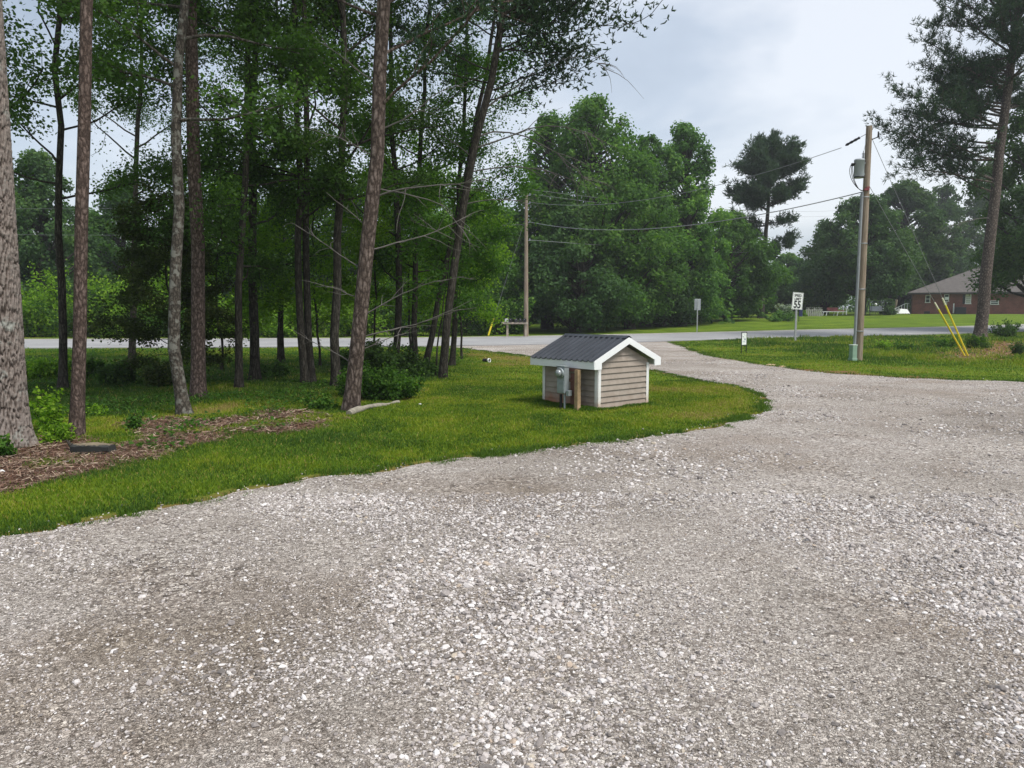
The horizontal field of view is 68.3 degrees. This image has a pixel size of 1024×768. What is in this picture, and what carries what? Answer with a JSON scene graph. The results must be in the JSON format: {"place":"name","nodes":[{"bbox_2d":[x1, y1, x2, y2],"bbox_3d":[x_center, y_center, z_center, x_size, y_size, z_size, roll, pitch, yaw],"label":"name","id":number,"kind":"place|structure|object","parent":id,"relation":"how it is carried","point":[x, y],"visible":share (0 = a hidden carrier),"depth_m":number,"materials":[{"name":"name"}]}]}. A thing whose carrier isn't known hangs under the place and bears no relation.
{"place":"outdoors","nodes":[
{"label":"outdoors","id":0,"kind":"place"},
{"bbox_2d":[0,309,1023,535],"bbox_3d":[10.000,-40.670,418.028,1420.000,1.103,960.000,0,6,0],"label":"ground","id":1,"kind":"structure","parent":0,"point":[830,321],"depth_m":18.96,"materials":[{"name":"green plant"}]},
{"bbox_2d":[0,433,22,456],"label":"shrub","id":2,"kind":"object","parent":1,"relation":"on","point":[6,447],"visible":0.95,"depth_m":8.32,"materials":[{"name":"green plant"}]},
{"bbox_2d":[0,0,38,448],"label":"pine tree","id":3,"kind":"object","parent":1,"relation":"on","point":[15,420],"visible":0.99,"depth_m":8.72,"materials":[{"name":"grey plant"}]},
{"bbox_2d":[3,0,78,136],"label":"hardwood tree","id":4,"kind":"object","parent":1,"relation":"on","point":[15,59],"visible":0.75,"depth_m":11.62,"materials":[{"name":"green plant"}]},
{"bbox_2d":[25,351,71,378],"bbox_3d":[-10.980,-0.442,17.733,1.516,0.675,1.218,0,6,0],"label":"shrub","id":5,"kind":"object","parent":1,"relation":"on","point":[44,368],"visible":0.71,"depth_m":17.43,"materials":[{"name":"green plant"}]},
{"bbox_2d":[29,386,68,431],"bbox_3d":[-6.212,0.347,9.958,0.672,0.640,0.904,0,6,0],"label":"shrub","id":6,"kind":"object","parent":1,"relation":"on","point":[47,411],"visible":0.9,"depth_m":9.99,"materials":[{"name":"green plant"}]},
{"bbox_2d":[36,418,78,442],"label":"shrub","id":7,"kind":"object","parent":1,"relation":"on","point":[57,433],"visible":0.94,"depth_m":9.15,"materials":[{"name":"green plant"}]},
{"bbox_2d":[20,259,97,336],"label":"roadside bush","id":8,"kind":"object","parent":1,"relation":"on","point":[49,301],"visible":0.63,"depth_m":43.04,"materials":[{"name":"green plant"}]},
{"bbox_2d":[13,146,115,332],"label":"broadleaf tree","id":9,"kind":"object","parent":1,"relation":"on","point":[37,248],"visible":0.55,"depth_m":48.05,"materials":[{"name":"green plant"}]},
{"bbox_2d":[28,282,117,336],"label":"roadside bush","id":10,"kind":"object","parent":1,"relation":"on","point":[70,328],"visible":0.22,"depth_m":42.84,"materials":[{"name":"green plant"}]},
{"bbox_2d":[68,0,92,436],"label":"pine tree","id":11,"kind":"object","parent":1,"relation":"on","point":[77,417],"visible":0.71,"depth_m":9.32,"materials":[{"name":"brown plant"}]},
{"bbox_2d":[46,207,116,305],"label":"broadleaf tree","id":12,"kind":"object","parent":1,"relation":"on","point":[109,241],"visible":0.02,"depth_m":60.08,"materials":[{"name":"green plant"}]},
{"bbox_2d":[71,355,115,377],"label":"shrub","id":13,"kind":"object","parent":1,"relation":"on","point":[91,364],"visible":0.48,"depth_m":17.88,"materials":[{"name":"green plant"}]},
{"bbox_2d":[71,178,156,300],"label":"broadleaf tree","id":14,"kind":"object","parent":1,"relation":"on","point":[100,223],"visible":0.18,"depth_m":55.88,"materials":[{"name":"green plant"}]},
{"bbox_2d":[7,0,224,388],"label":"hardwood tree","id":15,"kind":"object","parent":1,"relation":"on","point":[62,381],"visible":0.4,"depth_m":15.17,"materials":[{"name":"green plant"}]},
{"bbox_2d":[93,359,141,385],"bbox_3d":[-8.451,-0.242,16.264,0.776,0.580,1.098,0,6,0],"label":"shrub","id":16,"kind":"object","parent":1,"relation":"on","point":[121,373],"visible":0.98,"depth_m":16.01,"materials":[{"name":"green plant"}]},
{"bbox_2d":[87,277,160,336],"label":"roadside bush","id":17,"kind":"object","parent":1,"relation":"on","point":[111,312],"visible":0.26,"depth_m":42.86,"materials":[{"name":"green plant"}]},
{"bbox_2d":[31,1,233,360],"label":"hardwood tree","id":18,"kind":"object","parent":1,"relation":"on","point":[137,119],"visible":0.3,"depth_m":22.38,"materials":[{"name":"green plant"}]},
{"bbox_2d":[87,252,186,336],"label":"roadside bush","id":19,"kind":"object","parent":1,"relation":"on","point":[156,284],"visible":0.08,"depth_m":43.40,"materials":[{"name":"green plant"}]},
{"bbox_2d":[120,405,153,429],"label":"shrub","id":20,"kind":"object","parent":1,"relation":"on","point":[137,419],"visible":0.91,"depth_m":10.08,"materials":[{"name":"green plant"}]},
{"bbox_2d":[68,178,254,374],"bbox_3d":[-7.094,-1.909,15.485,3.606,4.478,3.655,0,6,0],"label":"cedar tree","id":21,"kind":"object","parent":1,"relation":"on","point":[137,292],"visible":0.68,"depth_m":15.03,"materials":[{"name":"green plant"}]},
{"bbox_2d":[137,355,189,386],"bbox_3d":[-7.308,-0.268,15.761,0.988,0.718,0.898,0,6,0],"label":"shrub","id":22,"kind":"object","parent":1,"relation":"on","point":[159,375],"visible":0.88,"depth_m":15.63,"materials":[{"name":"green plant"}]},
{"bbox_2d":[6,0,355,414],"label":"hardwood tree","id":23,"kind":"object","parent":1,"relation":"on","point":[107,70],"visible":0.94,"depth_m":11.15,"materials":[{"name":"green plant"}]},
{"bbox_2d":[185,0,207,397],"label":"pine tree","id":24,"kind":"object","parent":1,"relation":"on","point":[198,382],"visible":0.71,"depth_m":13.33,"materials":[{"name":"brown plant"}]},
{"bbox_2d":[154,159,292,369],"bbox_3d":[-7.494,-3.026,19.756,3.521,5.842,3.599,0,6,0],"label":"young tree","id":25,"kind":"object","parent":1,"relation":"on","point":[246,314],"visible":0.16,"depth_m":19.76,"materials":[{"name":"green plant"}]},
{"bbox_2d":[103,0,373,380],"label":"hardwood tree","id":26,"kind":"object","parent":1,"relation":"on","point":[254,365],"visible":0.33,"depth_m":16.63,"materials":[{"name":"green plant"}]},
{"bbox_2d":[106,0,393,387],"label":"hardwood tree","id":27,"kind":"object","parent":1,"relation":"on","point":[258,267],"visible":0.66,"depth_m":14.64,"materials":[{"name":"green plant"}]},
{"bbox_2d":[160,0,372,382],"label":"hardwood tree","id":28,"kind":"object","parent":1,"relation":"on","point":[305,351],"visible":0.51,"depth_m":15.38,"materials":[{"name":"green plant"}]},
{"bbox_2d":[208,147,333,362],"bbox_3d":[-6.606,-3.265,20.538,3.323,6.161,5.047,0,6,0],"label":"young tree","id":29,"kind":"object","parent":1,"relation":"on","point":[280,288],"visible":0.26,"depth_m":19.95,"materials":[{"name":"green plant"}]},
{"bbox_2d":[182,0,367,362],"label":"hardwood tree","id":30,"kind":"object","parent":1,"relation":"on","point":[281,344],"visible":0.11,"depth_m":22.51,"materials":[{"name":"green plant"}]},
{"bbox_2d":[260,358,293,377],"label":"shrub","id":31,"kind":"object","parent":1,"relation":"on","point":[277,367],"visible":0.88,"depth_m":18.01,"materials":[{"name":"green plant"}]},
{"bbox_2d":[223,202,331,314],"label":"broadleaf tree","id":32,"kind":"object","parent":1,"relation":"on","point":[293,291],"visible":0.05,"depth_m":52.11,"materials":[{"name":"green plant"}]},
{"bbox_2d":[263,310,296,337],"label":"roadside bush","id":33,"kind":"object","parent":1,"relation":"on","point":[287,330],"visible":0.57,"depth_m":42.33,"materials":[{"name":"green plant"}]},
{"bbox_2d":[283,281,353,336],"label":"roadside bush","id":34,"kind":"object","parent":1,"relation":"on","point":[320,330],"visible":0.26,"depth_m":43.12,"materials":[{"name":"green plant"}]},
{"bbox_2d":[298,388,340,409],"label":"shrub","id":35,"kind":"object","parent":1,"relation":"on","point":[323,402],"visible":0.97,"depth_m":12.06,"materials":[{"name":"green plant"}]},
{"bbox_2d":[261,151,378,365],"bbox_3d":[-5.366,-3.640,21.317,3.628,6.747,4.197,0,6,0],"label":"young tree","id":36,"kind":"object","parent":1,"relation":"on","point":[320,296],"visible":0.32,"depth_m":21.00,"materials":[{"name":"green plant"}]},
{"bbox_2d":[288,201,379,329],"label":"broadleaf tree","id":37,"kind":"object","parent":1,"relation":"on","point":[332,215],"visible":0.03,"depth_m":53.70,"materials":[{"name":"green plant"}]},
{"bbox_2d":[204,0,477,385],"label":"hardwood tree","id":38,"kind":"object","parent":1,"relation":"on","point":[346,96],"visible":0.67,"depth_m":15.63,"materials":[{"name":"green plant"}]},
{"bbox_2d":[334,365,380,397],"bbox_3d":[-2.769,-0.041,13.763,1.082,0.658,0.884,0,6,0],"label":"shrub","id":39,"kind":"object","parent":1,"relation":"on","point":[341,379],"visible":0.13,"depth_m":13.70,"materials":[{"name":"green plant"}]},
{"bbox_2d":[322,275,392,336],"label":"roadside bush","id":40,"kind":"object","parent":1,"relation":"on","point":[346,329],"visible":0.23,"depth_m":43.96,"materials":[{"name":"green plant"}]},
{"bbox_2d":[323,158,422,329],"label":"broadleaf tree","id":41,"kind":"object","parent":1,"relation":"on","point":[351,270],"visible":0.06,"depth_m":51.84,"materials":[{"name":"green plant"}]},
{"bbox_2d":[346,400,399,414],"bbox_3d":[-2.213,0.358,12.161,0.118,0.130,1.574,2,6,20],"label":"fallen log","id":42,"kind":"object","parent":1,"relation":"on","point":[356,409],"visible":0.78,"depth_m":11.84,"materials":[{"name":"brown wood"}]},
{"bbox_2d":[311,131,443,341],"bbox_3d":[-4.099,-3.755,21.181,3.817,7.000,4.161,4,7,35],"label":"young tree","id":43,"kind":"object","parent":1,"relation":"on","point":[356,248],"visible":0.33,"depth_m":21.05,"materials":[{"name":"green plant"}]},
{"bbox_2d":[270,0,494,352],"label":"hardwood tree","id":44,"kind":"object","parent":1,"relation":"on","point":[398,299],"visible":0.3,"depth_m":19.81,"materials":[{"name":"green plant"}]},
{"bbox_2d":[361,360,414,400],"bbox_3d":[-2.316,-0.048,13.424,1.112,0.742,1.048,0,6,0],"label":"shrub","id":45,"kind":"object","parent":1,"relation":"on","point":[375,387],"visible":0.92,"depth_m":13.23,"materials":[{"name":"green plant"}]},
{"bbox_2d":[364,338,422,376],"bbox_3d":[-3.018,-0.599,17.793,1.606,0.976,1.510,3,7,30],"label":"shrub","id":46,"kind":"object","parent":1,"relation":"on","point":[376,356],"visible":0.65,"depth_m":17.63,"materials":[{"name":"green plant"}]},
{"bbox_2d":[332,128,464,361],"bbox_3d":[-3.201,-4.010,22.598,3.727,7.240,4.434,4,7,33],"label":"young tree","id":47,"kind":"object","parent":1,"relation":"on","point":[406,218],"visible":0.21,"depth_m":22.37,"materials":[{"name":"green plant"}]},
{"bbox_2d":[380,368,424,399],"bbox_3d":[-2.061,0.011,13.664,0.971,0.575,0.982,0,6,0],"label":"shrub","id":48,"kind":"object","parent":1,"relation":"on","point":[409,390],"visible":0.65,"depth_m":13.58,"materials":[{"name":"green plant"}]},
{"bbox_2d":[373,269,441,336],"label":"roadside bush","id":49,"kind":"object","parent":1,"relation":"on","point":[389,314],"visible":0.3,"depth_m":44.34,"materials":[{"name":"green plant"}]},
{"bbox_2d":[284,0,540,410],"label":"pine tree","id":50,"kind":"object","parent":1,"relation":"on","point":[352,392],"visible":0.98,"depth_m":11.46,"materials":[{"name":"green plant"}]},
{"bbox_2d":[398,355,438,377],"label":"shrub","id":51,"kind":"object","parent":1,"relation":"on","point":[418,364],"visible":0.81,"depth_m":17.69,"materials":[{"name":"green plant"}]},
{"bbox_2d":[372,170,467,329],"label":"broadleaf tree","id":52,"kind":"object","parent":1,"relation":"on","point":[443,209],"visible":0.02,"depth_m":52.80,"materials":[{"name":"green plant"}]},
{"bbox_2d":[417,279,473,335],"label":"roadside bush","id":53,"kind":"object","parent":1,"relation":"on","point":[437,329],"visible":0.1,"depth_m":44.76,"materials":[{"name":"green plant"}]},
{"bbox_2d":[383,156,514,376],"bbox_3d":[-1.543,-2.560,17.574,3.285,5.346,2.579,-3,6,-27],"label":"sapling","id":54,"kind":"object","parent":1,"relation":"on","point":[429,221],"visible":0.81,"depth_m":17.38,"materials":[{"name":"green plant"}]},
{"bbox_2d":[338,0,568,364],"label":"hardwood tree","id":55,"kind":"object","parent":1,"relation":"on","point":[475,256],"visible":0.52,"depth_m":19.90,"materials":[{"name":"green plant"}]},
{"bbox_2d":[405,172,516,358],"bbox_3d":[-1.693,-3.568,23.911,3.853,6.088,4.151,0,6,0],"label":"young tree","id":56,"kind":"object","parent":1,"relation":"on","point":[484,312],"visible":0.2,"depth_m":23.78,"materials":[{"name":"green plant"}]},
{"bbox_2d":[380,1,552,365],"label":"hardwood tree","id":57,"kind":"object","parent":1,"relation":"on","point":[452,357],"visible":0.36,"depth_m":20.72,"materials":[{"name":"green plant"}]},
{"bbox_2d":[411,186,532,327],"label":"broadleaf tree","id":58,"kind":"object","parent":1,"relation":"on","point":[511,276],"visible":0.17,"depth_m":50.20,"materials":[{"name":"green plant"}]},
{"bbox_2d":[457,276,516,335],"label":"roadside bush","id":59,"kind":"object","parent":1,"relation":"on","point":[473,328],"visible":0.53,"depth_m":45.28,"materials":[{"name":"green plant"}]},
{"bbox_2d":[476,289,534,334],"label":"roadside bush","id":60,"kind":"object","parent":1,"relation":"on","point":[514,329],"visible":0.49,"depth_m":46.97,"materials":[{"name":"green plant"}]},
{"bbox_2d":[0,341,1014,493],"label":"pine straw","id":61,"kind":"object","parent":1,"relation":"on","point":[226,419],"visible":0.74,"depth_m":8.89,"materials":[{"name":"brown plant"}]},
{"bbox_2d":[66,439,116,453],"bbox_3d":[-4.890,0.724,8.618,0.758,0.148,0.247,2,6,18],"label":"flat stone slab","id":62,"kind":"object","parent":61,"relation":"on","point":[97,447],"visible":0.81,"depth_m":8.50,"materials":[{"name":"grey stone"}]},
{"bbox_2d":[479,204,542,326],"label":"broadleaf tree","id":63,"kind":"object","parent":1,"relation":"on","point":[519,251],"visible":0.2,"depth_m":52.07,"materials":[{"name":"green plant"}]},
{"bbox_2d":[0,342,1023,767],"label":"gravel drive","id":64,"kind":"structure","parent":1,"relation":"on","point":[896,656],"depth_m":4.04,"materials":[{"name":"grey gravel"}]},
{"bbox_2d":[354,0,675,378],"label":"pine tree","id":65,"kind":"object","parent":1,"relation":"on","point":[547,13],"visible":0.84,"depth_m":16.52,"materials":[{"name":"green plant"}]},
{"bbox_2d":[25,346,1015,450],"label":"undergrowth","id":66,"kind":"object","parent":1,"relation":"on","point":[190,421],"visible":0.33,"depth_m":13.68,"materials":[{"name":"green plant"}]},
{"bbox_2d":[65,236,981,323],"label":"distant woods","id":67,"kind":"object","parent":1,"relation":"on","point":[851,302],"depth_m":119.16,"materials":[{"name":"green plant"}]},
{"bbox_2d":[524,193,529,335],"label":"utility pole","id":68,"kind":"object","parent":1,"relation":"on","point":[526,240],"visible":0.75,"depth_m":42.76,"materials":[{"name":"brown wood"}]},
{"bbox_2d":[531,191,862,229],"bbox_3d":[5.890,-7.392,32.898,0.030,1.558,21.889,-3,6,-26],"label":"power line","id":69,"kind":"object","parent":68,"relation":"attached to","point":[711,222],"visible":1,"depth_m":28.90,"materials":[{"name":"black rubber"}]},
{"bbox_2d":[509,109,585,329],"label":"broadleaf tree","id":70,"kind":"object","parent":1,"relation":"on","point":[552,119],"visible":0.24,"depth_m":53.90,"materials":[{"name":"green plant"}]},
{"bbox_2d":[555,365,580,410],"bbox_3d":[0.871,0.099,12.112,0.262,0.774,0.393,-5,8,-41],"label":"meter pedestal","id":71,"kind":"object","parent":1,"relation":"on","point":[564,380],"visible":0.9,"depth_m":12.10,"materials":[{"name":"grey metal"}]},
{"bbox_2d":[521,201,635,332],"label":"broadleaf tree","id":72,"kind":"object","parent":1,"relation":"on","point":[562,290],"visible":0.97,"depth_m":48.03,"materials":[{"name":"green plant"}]},
{"bbox_2d":[530,333,660,407],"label":"well house","id":73,"kind":"structure","parent":1,"relation":"on","point":[614,369],"depth_m":12.46,"materials":[{"name":"beige plastic"}]},
{"bbox_2d":[516,92,683,329],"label":"broadleaf tree","id":74,"kind":"object","parent":1,"relation":"on","point":[593,109],"visible":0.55,"depth_m":50.67,"materials":[{"name":"green plant"}]},
{"bbox_2d":[590,168,691,328],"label":"broadleaf tree","id":75,"kind":"object","parent":1,"relation":"on","point":[669,281],"visible":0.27,"depth_m":53.34,"materials":[{"name":"green plant"}]},
{"bbox_2d":[611,131,700,326],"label":"broadleaf tree","id":76,"kind":"object","parent":1,"relation":"on","point":[650,139],"visible":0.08,"depth_m":56.84,"materials":[{"name":"green plant"}]},
{"bbox_2d":[648,259,709,326],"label":"broadleaf tree","id":77,"kind":"object","parent":1,"relation":"on","point":[683,306],"visible":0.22,"depth_m":56.40,"materials":[{"name":"green plant"}]},
{"bbox_2d":[647,120,735,325],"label":"broadleaf tree","id":78,"kind":"object","parent":1,"relation":"on","point":[686,144],"visible":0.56,"depth_m":57.34,"materials":[{"name":"green plant"}]},
{"bbox_2d":[674,189,735,324],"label":"broadleaf tree","id":79,"kind":"object","parent":1,"relation":"on","point":[711,310],"visible":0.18,"depth_m":59.51,"materials":[{"name":"green plant"}]},
{"bbox_2d":[711,210,788,319],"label":"broadleaf tree","id":80,"kind":"object","parent":1,"relation":"on","point":[758,279],"visible":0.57,"depth_m":64.64,"materials":[{"name":"green plant"}]},
{"bbox_2d":[731,239,794,316],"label":"broadleaf tree","id":81,"kind":"object","parent":1,"relation":"on","point":[787,279],"visible":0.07,"depth_m":74.17,"materials":[{"name":"green plant"}]},
{"bbox_2d":[719,128,812,317],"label":"pine tree","id":82,"kind":"object","parent":1,"relation":"on","point":[765,154],"visible":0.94,"depth_m":69.43,"materials":[{"name":"green plant"}]},
{"bbox_2d":[734,280,807,313],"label":"broadleaf tree","id":83,"kind":"object","parent":1,"relation":"on","point":[784,294],"visible":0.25,"depth_m":88.50,"materials":[{"name":"green plant"}]},
{"bbox_2d":[757,310,798,321],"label":"shrub","id":84,"kind":"object","parent":1,"relation":"on","point":[777,315],"visible":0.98,"depth_m":64.36,"materials":[{"name":"green plant"}]},
{"bbox_2d":[771,252,805,311],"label":"broadleaf tree","id":85,"kind":"object","parent":1,"relation":"on","point":[789,259],"visible":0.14,"depth_m":102.77,"materials":[{"name":"green plant"}]},
{"bbox_2d":[791,292,803,339],"bbox_3d":[13.529,-3.014,35.913,0.614,2.693,0.070,-1,6,-12],"label":"speed limit sign","id":86,"kind":"object","parent":1,"relation":"on","point":[797,301],"visible":0.99,"depth_m":35.81,"materials":[{"name":"white metal"}]},
{"bbox_2d":[792,222,850,313],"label":"broadleaf tree","id":87,"kind":"object","parent":1,"relation":"on","point":[816,296],"visible":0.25,"depth_m":87.12,"materials":[{"name":"green plant"}]},
{"bbox_2d":[845,125,878,360],"bbox_3d":[10.691,-4.153,23.383,0.953,7.452,0.456,3,6,24],"label":"utility pole","id":88,"kind":"object","parent":1,"relation":"on","point":[862,167],"visible":0.96,"depth_m":23.25,"materials":[{"name":"wood"}]},
{"bbox_2d":[873,141,968,355],"bbox_3d":[13.140,-4.180,24.166,4.617,6.858,0.056,-2,6,-20],"label":"guy wire","id":89,"kind":"object","parent":88,"relation":"attached to","point":[954,325],"visible":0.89,"depth_m":24.69,"materials":[{"name":"grey metal"}]},
{"bbox_2d":[804,193,926,314],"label":"broadleaf tree","id":90,"kind":"object","parent":1,"relation":"on","point":[836,256],"visible":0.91,"depth_m":76.75,"materials":[{"name":"green plant"}]},
{"bbox_2d":[857,178,969,310],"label":"broadleaf tree","id":91,"kind":"object","parent":1,"relation":"on","point":[914,197],"visible":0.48,"depth_m":93.49,"materials":[{"name":"green plant"}]},
{"bbox_2d":[924,334,957,348],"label":"shrub","id":92,"kind":"object","parent":1,"relation":"on","point":[943,342],"visible":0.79,"depth_m":30.24,"materials":[{"name":"green plant"}]},
{"bbox_2d":[862,0,1023,336],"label":"pine tree","id":93,"kind":"object","parent":1,"relation":"on","point":[958,92],"visible":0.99,"depth_m":38.30,"materials":[{"name":"green plant"}]},
{"bbox_2d":[905,184,984,304],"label":"broadleaf tree","id":94,"kind":"object","parent":1,"relation":"on","point":[947,204],"visible":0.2,"depth_m":114.43,"materials":[{"name":"green plant"}]},
{"bbox_2d":[907,267,1023,313],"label":"brick house","id":95,"kind":"structure","parent":1,"relation":"on","point":[953,290],"depth_m":85.75,"materials":[{"name":"brown brick"}]},
{"bbox_2d":[963,333,993,348],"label":"shrub","id":96,"kind":"object","parent":1,"relation":"on","point":[976,342],"visible":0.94,"depth_m":30.45,"materials":[{"name":"green plant"}]},
{"bbox_2d":[940,161,1023,273],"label":"broadleaf tree","id":97,"kind":"object","parent":1,"relation":"on","point":[975,208],"visible":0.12,"depth_m":121.05,"materials":[{"name":"green plant"}]},
{"bbox_2d":[960,68,1023,300],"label":"broadleaf tree","id":98,"kind":"object","parent":1,"relation":"on","point":[1008,265],"visible":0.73,"depth_m":45.50,"materials":[{"name":"green plant"}]},
{"bbox_2d":[988,318,1023,336],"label":"shrub","id":99,"kind":"object","parent":1,"relation":"on","point":[1008,329],"visible":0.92,"depth_m":40.23,"materials":[{"name":"green plant"}]},
{"bbox_2d":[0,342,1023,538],"bbox_3d":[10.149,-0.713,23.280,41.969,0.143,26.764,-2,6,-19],"label":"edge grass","id":100,"kind":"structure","parent":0,"point":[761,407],"depth_m":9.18,"materials":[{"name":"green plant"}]},
{"bbox_2d":[2,0,1023,308],"label":"sky","id":101,"kind":"structure","parent":0,"point":[733,70],"materials":[{"name":"white"}]},
{"bbox_2d":[24,325,1023,348],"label":"road","id":102,"kind":"structure","parent":0,"point":[343,342],"depth_m":38.79,"materials":[{"name":"grey asphalt"}]},
{"bbox_2d":[24,324,1023,339],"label":"road shoulder","id":103,"kind":"object","parent":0,"point":[599,334],"visible":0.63,"depth_m":46.75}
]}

